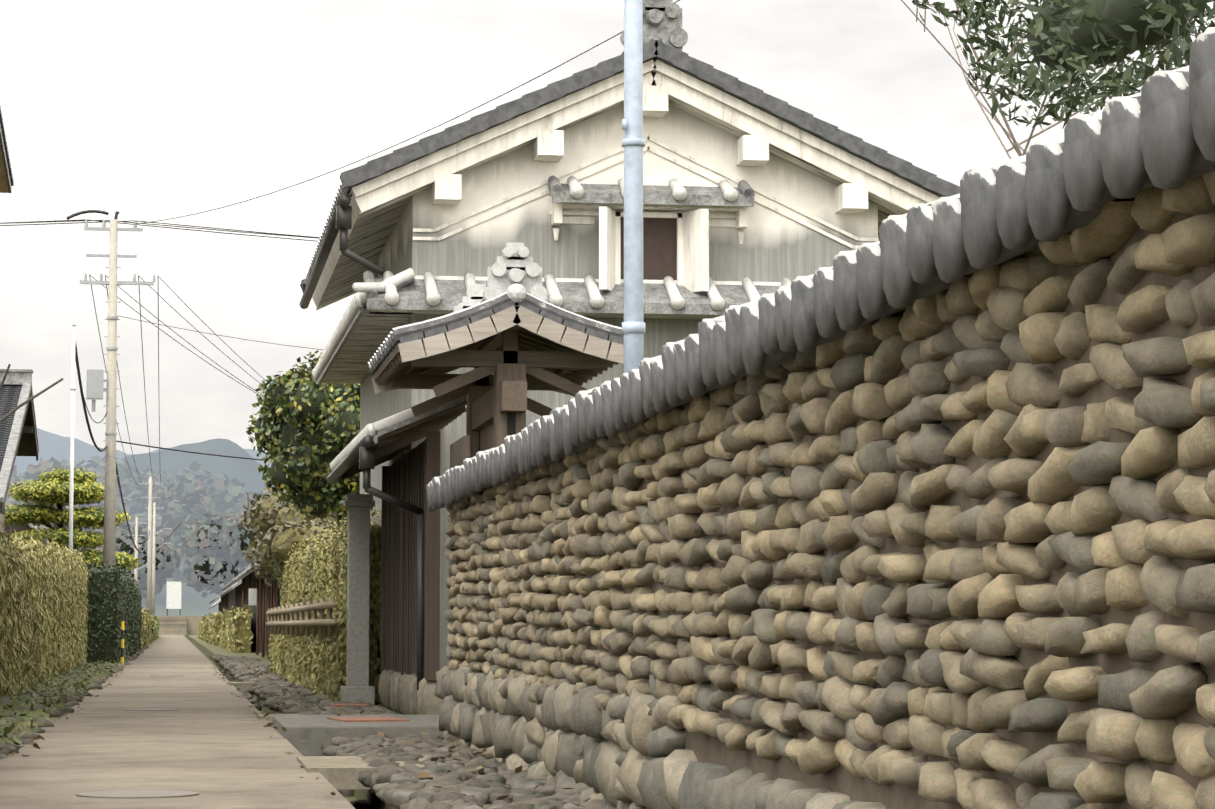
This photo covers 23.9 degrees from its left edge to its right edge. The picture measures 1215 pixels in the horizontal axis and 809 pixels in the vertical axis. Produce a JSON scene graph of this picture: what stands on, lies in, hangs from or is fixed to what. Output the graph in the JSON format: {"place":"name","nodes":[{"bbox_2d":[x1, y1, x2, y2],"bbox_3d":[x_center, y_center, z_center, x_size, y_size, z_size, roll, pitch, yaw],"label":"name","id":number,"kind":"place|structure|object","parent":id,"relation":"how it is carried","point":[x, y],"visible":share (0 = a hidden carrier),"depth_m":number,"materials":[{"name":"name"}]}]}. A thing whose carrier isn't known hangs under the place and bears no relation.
{"place":"outdoors","nodes":[
{"label":"outdoors","id":0,"kind":"place"},
{"bbox_2d":[0,369,38,532],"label":"big farmhouse roof","id":1,"kind":"structure","parent":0,"point":[18,433],"depth_m":70.16,"materials":[{"name":"silver tile"}]},
{"bbox_2d":[4,468,140,570],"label":"tree","id":2,"kind":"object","parent":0,"point":[16,496],"depth_m":77.87,"materials":[{"name":"green plant"}]},
{"bbox_2d":[102,219,120,569],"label":"utility pole","id":3,"kind":"object","parent":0,"point":[109,510],"visible":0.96,"depth_m":73.92,"materials":[{"name":"beige concrete"}]},
{"bbox_2d":[80,220,155,457],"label":"utility pole hardware","id":4,"kind":"object","parent":3,"relation":"attached to","point":[95,381],"visible":0.83,"depth_m":74.11,"materials":[{"name":"grey metal"}]},
{"bbox_2d":[0,0,679,552],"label":"overhead wires","id":5,"kind":"object","parent":4,"relation":"attached to","point":[178,226],"visible":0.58,"depth_m":74.90,"materials":[{"name":"grey metal"}]},
{"bbox_2d":[14,428,271,475],"bbox_3d":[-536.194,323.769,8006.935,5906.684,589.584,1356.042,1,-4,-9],"label":"mountain ridge","id":6,"kind":"structure","parent":0,"point":[56,446],"depth_m":8456.36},
{"bbox_2d":[78,438,272,492],"bbox_3d":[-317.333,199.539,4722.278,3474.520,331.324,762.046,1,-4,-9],"label":"mountain ridge","id":7,"kind":"structure","parent":0,"point":[244,471],"depth_m":4983.86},
{"bbox_2d":[0,635,354,808],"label":"road slab","id":8,"kind":"structure","parent":0,"point":[212,744],"depth_m":20.15,"materials":[{"name":"concrete"}]},
{"bbox_2d":[76,675,198,798],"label":"manhole covers","id":9,"kind":"object","parent":8,"relation":"on","point":[127,794],"visible":1,"depth_m":15.07,"materials":[{"name":"concrete"}]},
{"bbox_2d":[141,557,250,615],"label":"distant hillside","id":10,"kind":"structure","parent":0,"point":[194,602],"depth_m":414.31,"materials":[{"name":"grey"}]},
{"bbox_2d":[6,455,279,583],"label":"hill tree crowns","id":11,"kind":"object","parent":10,"relation":"on","point":[184,499],"visible":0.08,"depth_m":486.48,"materials":[{"name":"grey plant"}]},
{"bbox_2d":[0,635,548,808],"bbox_3d":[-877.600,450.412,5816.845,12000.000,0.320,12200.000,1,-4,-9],"label":"ground sheet","id":12,"kind":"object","parent":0,"point":[206,650],"visible":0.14,"depth_m":59.48,"materials":[{"name":"soil"}]},
{"bbox_2d":[0,106,13,192],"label":"roof eave","id":13,"kind":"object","parent":12,"relation":"on","point":[6,180],"visible":1,"depth_m":35.67,"materials":[{"name":"brown paint"}]},
{"bbox_2d":[4,519,31,533],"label":"house walls","id":14,"kind":"structure","parent":12,"relation":"on","point":[17,528],"depth_m":109.71,"materials":[{"name":"brown wood"}]},
{"bbox_2d":[5,499,36,530],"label":"house roof","id":15,"kind":"object","parent":14,"relation":"on","point":[9,502],"visible":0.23,"depth_m":109.35,"materials":[{"name":"grey tile"}]},
{"bbox_2d":[0,364,63,422],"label":"roof edge","id":16,"kind":"object","parent":12,"relation":"on","point":[24,402],"visible":1,"depth_m":59.65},
{"bbox_2d":[0,522,89,697],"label":"hedge","id":17,"kind":"object","parent":12,"relation":"on","point":[44,591],"depth_m":42.17,"materials":[{"name":"green plant"}]},
{"bbox_2d":[0,646,143,754],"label":"plants","id":18,"kind":"object","parent":12,"relation":"on","point":[30,712],"visible":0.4,"depth_m":32.28,"materials":[{"name":"green plant"}]},
{"bbox_2d":[69,323,75,550],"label":"pole","id":19,"kind":"object","parent":12,"relation":"on","point":[71,493],"visible":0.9,"depth_m":68.85,"materials":[{"name":"metal"}]},
{"bbox_2d":[82,559,141,662],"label":"clipped hedge","id":20,"kind":"object","parent":12,"relation":"on","point":[129,598],"depth_m":64.85,"materials":[{"name":"green plant"}]},
{"bbox_2d":[121,612,124,663],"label":"striped marker post","id":21,"kind":"object","parent":12,"relation":"on","point":[122,634],"visible":0.96,"depth_m":64.45,"materials":[{"name":"yellow plastic"}]},
{"bbox_2d":[133,517,138,585],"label":"utility pole","id":22,"kind":"object","parent":12,"relation":"on","point":[135,573],"visible":0.48,"depth_m":187.18,"materials":[{"name":"concrete"}]},
{"bbox_2d":[126,522,155,569],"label":"pole crossarms","id":23,"kind":"object","parent":22,"relation":"attached to","point":[140,535],"visible":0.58,"depth_m":187.29,"materials":[{"name":"grey metal"}]},
{"bbox_2d":[27,492,256,582],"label":"street tree trunks","id":24,"kind":"object","parent":12,"relation":"on","point":[232,572],"visible":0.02,"depth_m":305.79,"materials":[{"name":"brown plant"}]},
{"bbox_2d":[51,508,262,597],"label":"trees","id":25,"kind":"object","parent":24,"relation":"attached to","point":[226,552],"materials":[{"name":"grey plant"}]},
{"bbox_2d":[141,607,151,647],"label":"yellow hedge leaves","id":26,"kind":"object","parent":12,"relation":"on","point":[146,624],"visible":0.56,"depth_m":124.34,"materials":[{"name":"yellow plant"}]},
{"bbox_2d":[146,477,153,616],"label":"utility pole","id":27,"kind":"object","parent":12,"relation":"on","point":[149,560],"visible":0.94,"depth_m":165.57,"materials":[{"name":"concrete"}]},
{"bbox_2d":[138,483,171,536],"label":"pole crossarms","id":28,"kind":"object","parent":27,"relation":"attached to","point":[155,497],"visible":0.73,"depth_m":165.83,"materials":[{"name":"grey metal"}]},
{"bbox_2d":[151,503,156,615],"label":"utility pole","id":29,"kind":"object","parent":12,"relation":"on","point":[153,567],"visible":0.79,"depth_m":211.90,"materials":[{"name":"concrete"}]},
{"bbox_2d":[145,507,170,549],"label":"pole crossarms","id":30,"kind":"object","parent":29,"relation":"attached to","point":[158,518],"visible":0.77,"depth_m":212.18,"materials":[{"name":"grey metal"}]},
{"bbox_2d":[149,614,158,641],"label":"green hedge leaves","id":31,"kind":"object","parent":12,"relation":"on","point":[154,628],"visible":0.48,"depth_m":184.52,"materials":[{"name":"green plant"}]},
{"bbox_2d":[157,582,207,634],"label":"notice board","id":32,"kind":"object","parent":12,"relation":"on","point":[178,625],"visible":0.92,"depth_m":281.10,"materials":[{"name":"concrete"}]},
{"bbox_2d":[198,612,223,645],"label":"hedge leaves","id":33,"kind":"object","parent":12,"relation":"on","point":[206,629],"depth_m":139.09,"materials":[{"name":"green plant"}]},
{"bbox_2d":[221,588,234,613],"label":"house walls","id":34,"kind":"structure","parent":12,"relation":"on","point":[228,601],"depth_m":166.20,"materials":[{"name":"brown wood"}]},
{"bbox_2d":[218,603,254,652],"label":"hedge leaves","id":35,"kind":"object","parent":12,"relation":"on","point":[228,633],"depth_m":95.38,"materials":[{"name":"green plant"}]},
{"bbox_2d":[235,583,241,608],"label":"house walls","id":36,"kind":"structure","parent":12,"relation":"on","point":[238,594],"depth_m":149.30,"materials":[{"name":"brown wood"}]},
{"bbox_2d":[220,579,241,596],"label":"house roof","id":37,"kind":"object","parent":36,"relation":"attached to","point":[231,587],"visible":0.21,"depth_m":126.27,"materials":[{"name":"grey metal"}]},
{"bbox_2d":[241,567,260,652],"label":"house walls","id":38,"kind":"structure","parent":12,"relation":"on","point":[253,619],"depth_m":101.80,"materials":[{"name":"brown wood"}]},
{"bbox_2d":[222,563,254,590],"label":"house roof","id":39,"kind":"object","parent":38,"relation":"attached to","point":[230,583],"visible":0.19,"depth_m":101.93,"materials":[{"name":"grey metal"}]},
{"bbox_2d":[242,569,275,658],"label":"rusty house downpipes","id":40,"kind":"object","parent":12,"relation":"on","point":[263,617],"visible":0.42,"depth_m":82.12,"materials":[{"name":"brown metal"}]},
{"bbox_2d":[249,588,256,608],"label":"sign board","id":41,"kind":"object","parent":40,"relation":"attached to","point":[253,597],"visible":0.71,"depth_m":92.52,"materials":[{"name":"white metal"}]},
{"bbox_2d":[261,571,280,655],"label":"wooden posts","id":42,"kind":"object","parent":12,"relation":"on","point":[270,608],"visible":0.04,"depth_m":86.56,"materials":[{"name":"brown wood"}]},
{"bbox_2d":[235,559,260,581],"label":"house roof","id":43,"kind":"object","parent":42,"relation":"attached to","point":[248,571],"visible":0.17,"depth_m":79.68,"materials":[{"name":"grey metal"}]},
{"bbox_2d":[260,569,279,649],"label":"wooden posts","id":44,"kind":"object","parent":42,"relation":"attached to","point":[278,598],"visible":0.12,"depth_m":84.56,"materials":[{"name":"brown wood"}]},
{"bbox_2d":[239,486,336,588],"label":"bronze clipped shrubs","id":45,"kind":"object","parent":12,"relation":"on","point":[266,537],"depth_m":56.65,"materials":[{"name":"plant"}]},
{"bbox_2d":[0,662,589,808],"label":"brown leaf litter","id":46,"kind":"object","parent":12,"relation":"on","point":[422,775],"visible":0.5,"depth_m":21.24,"materials":[{"name":"brown plant"}]},
{"bbox_2d":[246,347,359,529],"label":"camellia tree","id":47,"kind":"object","parent":12,"relation":"on","point":[275,453],"depth_m":48.33,"materials":[{"name":"green plant"}]},
{"bbox_2d":[0,646,616,808],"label":"roadside cobbles","id":48,"kind":"object","parent":12,"relation":"on","point":[389,781],"visible":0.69,"depth_m":18.37,"materials":[{"name":"grey stone"}]},
{"bbox_2d":[327,704,410,721],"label":"rusty steel plates","id":49,"kind":"object","parent":48,"relation":"on","point":[364,719],"visible":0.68,"depth_m":24.17,"materials":[{"name":"brown metal"}]},
{"bbox_2d":[267,607,382,704],"bbox_3d":[-4.471,3.677,43.359,0.654,1.146,22.514,1,-4,-9],"label":"hedge","id":50,"kind":"object","parent":12,"relation":"on","point":[311,662],"depth_m":35.68,"materials":[{"name":"green plant"}]},
{"bbox_2d":[266,597,335,637],"bbox_3d":[-4.761,3.249,43.310,0.094,0.470,22.530,1,-4,-9],"label":"bamboo fence","id":51,"kind":"object","parent":50,"relation":"on","point":[329,622],"visible":1,"depth_m":39.91,"materials":[{"name":"beige wood"}]},
{"bbox_2d":[279,507,381,634],"bbox_3d":[-4.193,2.699,43.470,0.787,1.564,22.507,1,-4,-9],"label":"hedge","id":52,"kind":"object","parent":12,"relation":"on","point":[315,571],"depth_m":37.66,"materials":[{"name":"green plant"}]},
{"bbox_2d":[227,682,449,789],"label":"ditch cover slabs","id":53,"kind":"structure","parent":12,"relation":"on","point":[345,770],"depth_m":17.73,"materials":[{"name":"concrete"}]},
{"bbox_2d":[272,714,442,755],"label":"concrete slab","id":54,"kind":"structure","parent":12,"relation":"on","point":[314,732],"depth_m":22.78,"materials":[{"name":"grey concrete"}]},
{"bbox_2d":[341,494,374,705],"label":"stone pillar","id":55,"kind":"structure","parent":12,"relation":"on","point":[357,686],"depth_m":31.97,"materials":[{"name":"grey stone"}]},
{"bbox_2d":[326,435,423,689],"bbox_3d":[-2.385,1.673,29.043,0.630,2.315,6.351,1,-4,-9],"label":"lean to gutter","id":56,"kind":"object","parent":12,"relation":"on","point":[363,451],"visible":0.96,"depth_m":26.47,"materials":[{"name":"grey metal"}]},
{"bbox_2d":[378,669,443,714],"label":"foundation stones","id":57,"kind":"object","parent":12,"relation":"on","point":[399,693],"visible":0.58,"depth_m":27.65,"materials":[{"name":"grey stone"}]},
{"bbox_2d":[381,431,440,679],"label":"lean to plank wall","id":58,"kind":"structure","parent":57,"relation":"on","point":[408,475],"depth_m":28.30,"materials":[{"name":"brown wood"}]},
{"bbox_2d":[373,306,573,433],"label":"roof beams","id":59,"kind":"structure","parent":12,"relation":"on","point":[512,396],"depth_m":23.90,"materials":[{"name":"brown wood"}]},
{"bbox_2d":[368,291,623,375],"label":"gate roof tiles","id":60,"kind":"object","parent":59,"relation":"on","point":[482,309],"visible":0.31,"depth_m":23.06,"materials":[{"name":"grey ceramic"}]},
{"bbox_2d":[453,242,547,311],"bbox_3d":[-0.963,-0.944,24.616,0.515,0.508,3.252,1,-4,-9],"label":"roof ornament","id":61,"kind":"object","parent":60,"relation":"on","point":[514,271],"visible":0.6,"depth_m":23.14,"materials":[{"name":"grey ceramic"}]},
{"bbox_2d":[377,327,617,416],"bbox_3d":[-0.963,-0.290,24.566,1.840,0.647,2.750,1,-4,-9],"label":"framing","id":62,"kind":"object","parent":59,"relation":"on","point":[546,363],"visible":0.62,"depth_m":23.58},
{"bbox_2d":[371,305,623,395],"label":"gate bargeboards","id":63,"kind":"object","parent":59,"relation":"attached to","point":[536,324],"visible":0.54,"depth_m":23.02,"materials":[{"name":"beige wood"}]},
{"bbox_2d":[360,104,877,702],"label":"house wall","id":64,"kind":"structure","parent":12,"relation":"on","point":[774,246],"depth_m":29.81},
{"bbox_2d":[299,193,394,308],"bbox_3d":[-3.020,-1.354,33.492,0.785,0.914,9.211,1,-4,-9],"label":"rain gutter","id":65,"kind":"object","parent":64,"relation":"attached to","point":[341,219],"visible":0.81,"depth_m":29.33,"materials":[{"name":"grey metal"}]},
{"bbox_2d":[322,309,722,383],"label":"eave soffit","id":66,"kind":"structure","parent":64,"relation":"attached to","point":[372,330],"depth_m":31.39,"materials":[{"name":"brown wood"}]},
{"bbox_2d":[317,175,779,384],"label":"kura pent roof tiles","id":67,"kind":"object","parent":64,"relation":"attached to","point":[452,293],"visible":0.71,"depth_m":29.40,"materials":[{"name":"grey ceramic"}]},
{"bbox_2d":[312,176,791,381],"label":"ridge tiles","id":68,"kind":"object","parent":67,"relation":"on","point":[389,283],"visible":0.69,"depth_m":29.32,"materials":[{"name":"grey ceramic"}]},
{"bbox_2d":[316,94,907,309],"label":"roof soffit","id":69,"kind":"structure","parent":64,"relation":"attached to","point":[371,232],"depth_m":30.13,"materials":[{"name":"white paint"}]},
{"bbox_2d":[312,59,939,306],"bbox_3d":[-0.195,-2.384,33.972,6.202,1.646,9.160,1,-4,-9],"label":"bargeboard","id":70,"kind":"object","parent":64,"relation":"attached to","point":[661,81],"visible":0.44,"depth_m":29.55,"materials":[{"name":"white paint"}]},
{"bbox_2d":[300,38,959,292],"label":"kura roof tiles","id":71,"kind":"object","parent":64,"relation":"on","point":[758,98],"visible":0.29,"depth_m":29.45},
{"bbox_2d":[620,0,687,50],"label":"roof ornament","id":72,"kind":"object","parent":71,"relation":"on","point":[662,19],"visible":0.42,"depth_m":29.56,"materials":[{"name":"grey ceramic"}]},
{"bbox_2d":[413,136,878,292],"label":"wall trim","id":73,"kind":"structure","parent":64,"relation":"attached to","point":[694,223],"depth_m":29.67,"materials":[{"name":"white paint"}]},
{"bbox_2d":[621,217,676,279],"bbox_3d":[0.421,-1.565,29.801,0.600,0.750,0.024,1,-4,-9],"label":"window","id":74,"kind":"structure","parent":64,"relation":"in","point":[659,248],"depth_m":29.81,"materials":[{"name":"brown wood"}]},
{"bbox_2d":[622,0,644,372],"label":"utility pole","id":75,"kind":"object","parent":12,"relation":"on","point":[633,323],"visible":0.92,"depth_m":21.29,"materials":[{"name":"metal"}]},
{"bbox_2d":[434,666,886,808],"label":"foundation stones","id":76,"kind":"object","parent":12,"relation":"on","point":[631,753],"visible":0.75,"depth_m":13.72,"materials":[{"name":"grey stone"}]},
{"bbox_2d":[456,212,1214,808],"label":"clay wall","id":77,"kind":"structure","parent":76,"relation":"on","point":[840,778],"depth_m":7.44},
{"bbox_2d":[444,171,1214,808],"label":"wall stones","id":78,"kind":"object","parent":12,"relation":"on","point":[970,663],"depth_m":7.95,"materials":[{"name":"beige stone"}]},
{"bbox_2d":[426,27,1214,511],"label":"wall coping tiles","id":79,"kind":"object","parent":78,"relation":"on","point":[1158,131],"depth_m":7.53,"materials":[{"name":"grey ceramic"}]},
{"bbox_2d":[901,0,1192,158],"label":"tree branches","id":80,"kind":"object","parent":12,"relation":"on","point":[1017,147],"visible":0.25,"depth_m":14.09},
{"bbox_2d":[912,0,1214,129],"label":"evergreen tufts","id":81,"kind":"object","parent":80,"relation":"attached to","point":[1111,78],"depth_m":10.80,"materials":[{"name":"green plant"}]},
{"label":"house walls","id":82,"kind":"object","parent":12,"relation":"on","visible":0},
{"bbox_2d":[208,598,220,608],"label":"house roof","id":83,"kind":"object","parent":82,"relation":"on","point":[216,603],"visible":0.12,"depth_m":211.63,"materials":[{"name":"grey metal"}]},
{"bbox_2d":[330,408,413,470],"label":"roof edge tiles","id":84,"kind":"object","parent":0,"point":[370,429],"visible":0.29,"depth_m":26.04,"materials":[{"name":"grey ceramic"}]},
{"bbox_2d":[341,401,466,479],"bbox_3d":[-2.143,0.411,29.177,0.827,0.429,6.290,1,-4,-9],"label":"lean-to eave boards","id":85,"kind":"object","parent":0,"point":[389,446],"visible":0.69,"depth_m":26.61,"materials":[{"name":"wood"}]},
{"bbox_2d":[349,395,466,468],"bbox_3d":[-2.153,0.366,29.179,0.890,0.463,6.350,1,-4,-9],"label":"lean-to eave tiles","id":86,"kind":"object","parent":85,"relation":"on","point":[393,427],"visible":0.29,"depth_m":26.04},
{"bbox_2d":[449,435,469,661],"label":"gate side panel","id":87,"kind":"structure","parent":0,"point":[459,450],"depth_m":22.46,"materials":[{"name":"wood"}]},
{"bbox_2d":[467,330,525,457],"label":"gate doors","id":88,"kind":"structure","parent":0,"point":[493,434],"depth_m":23.43,"materials":[{"name":"brown wood"}]},
{"bbox_2d":[479,413,515,450],"bbox_3d":[-0.963,0.328,24.518,0.070,0.340,2.448,1,-4,-9],"label":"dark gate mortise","id":89,"kind":"object","parent":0,"point":[511,423],"visible":0.29,"depth_m":23.32,"materials":[{"name":"brown wood"}]},
{"bbox_2d":[0,0,1214,453],"label":"sky","id":90,"kind":"structure","parent":0,"point":[142,110],"materials":[{"name":"white"}]}
]}

